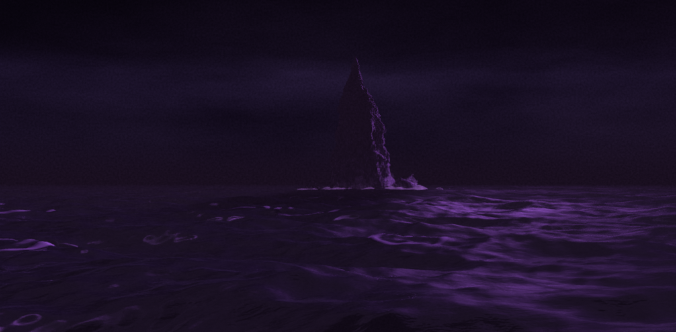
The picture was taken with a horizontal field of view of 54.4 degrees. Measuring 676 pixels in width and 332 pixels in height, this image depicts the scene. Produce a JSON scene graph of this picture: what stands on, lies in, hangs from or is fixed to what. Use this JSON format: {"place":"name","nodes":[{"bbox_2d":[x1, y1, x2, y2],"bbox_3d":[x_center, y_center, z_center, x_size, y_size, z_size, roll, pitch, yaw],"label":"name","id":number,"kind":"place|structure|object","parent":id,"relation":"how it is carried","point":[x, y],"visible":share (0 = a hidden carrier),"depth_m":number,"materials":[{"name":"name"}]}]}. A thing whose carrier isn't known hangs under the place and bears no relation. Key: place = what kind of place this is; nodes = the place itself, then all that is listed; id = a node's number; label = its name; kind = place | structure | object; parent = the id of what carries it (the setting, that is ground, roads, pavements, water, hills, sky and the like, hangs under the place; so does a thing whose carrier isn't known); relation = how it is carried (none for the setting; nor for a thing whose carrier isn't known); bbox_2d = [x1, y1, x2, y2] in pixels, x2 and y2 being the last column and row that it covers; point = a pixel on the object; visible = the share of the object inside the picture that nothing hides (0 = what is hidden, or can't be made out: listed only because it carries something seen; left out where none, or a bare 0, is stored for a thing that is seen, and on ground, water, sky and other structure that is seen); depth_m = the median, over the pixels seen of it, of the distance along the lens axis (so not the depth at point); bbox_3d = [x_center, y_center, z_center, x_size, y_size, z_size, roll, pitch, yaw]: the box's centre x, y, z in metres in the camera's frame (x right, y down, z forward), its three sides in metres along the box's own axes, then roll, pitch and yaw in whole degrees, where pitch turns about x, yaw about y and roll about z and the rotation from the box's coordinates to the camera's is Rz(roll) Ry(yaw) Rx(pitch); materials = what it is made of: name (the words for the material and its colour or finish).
{"place":"outdoors","nodes":[
{"label":"outdoors","id":0,"kind":"place"},
{"bbox_2d":[0,183,675,331],"bbox_3d":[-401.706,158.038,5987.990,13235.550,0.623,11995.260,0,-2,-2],"label":"sea","id":1,"kind":"structure","parent":0,"point":[290,257],"depth_m":6.54,"materials":[{"name":"purple liquid"}]},
{"bbox_2d":[304,180,319,188],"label":"rock","id":2,"kind":"object","parent":1,"relation":"in","point":[311,184],"visible":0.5,"depth_m":68.44,"materials":[{"name":"grey stone"}]},
{"bbox_2d":[297,188,361,189],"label":"surf line","id":3,"kind":"object","parent":1,"relation":"on","point":[328,189],"visible":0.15,"depth_m":66.15,"materials":[{"name":"liquid"}]},
{"bbox_2d":[328,56,394,188],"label":"sea stack","id":4,"kind":"object","parent":1,"relation":"in","point":[359,158],"visible":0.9,"depth_m":69.41,"materials":[{"name":"grey stone"}]},
{"bbox_2d":[391,178,414,188],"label":"rock","id":5,"kind":"object","parent":1,"relation":"in","point":[403,183],"visible":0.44,"depth_m":68.82,"materials":[{"name":"grey stone"}]},
{"bbox_2d":[385,185,426,189],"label":"surf line","id":6,"kind":"object","parent":1,"relation":"on","point":[418,187],"visible":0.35,"depth_m":67.90,"materials":[{"name":"liquid"}]},
{"bbox_2d":[0,0,675,186],"label":"sky","id":7,"kind":"structure","parent":0,"point":[92,91],"materials":[{"name":"purple"}]}
]}

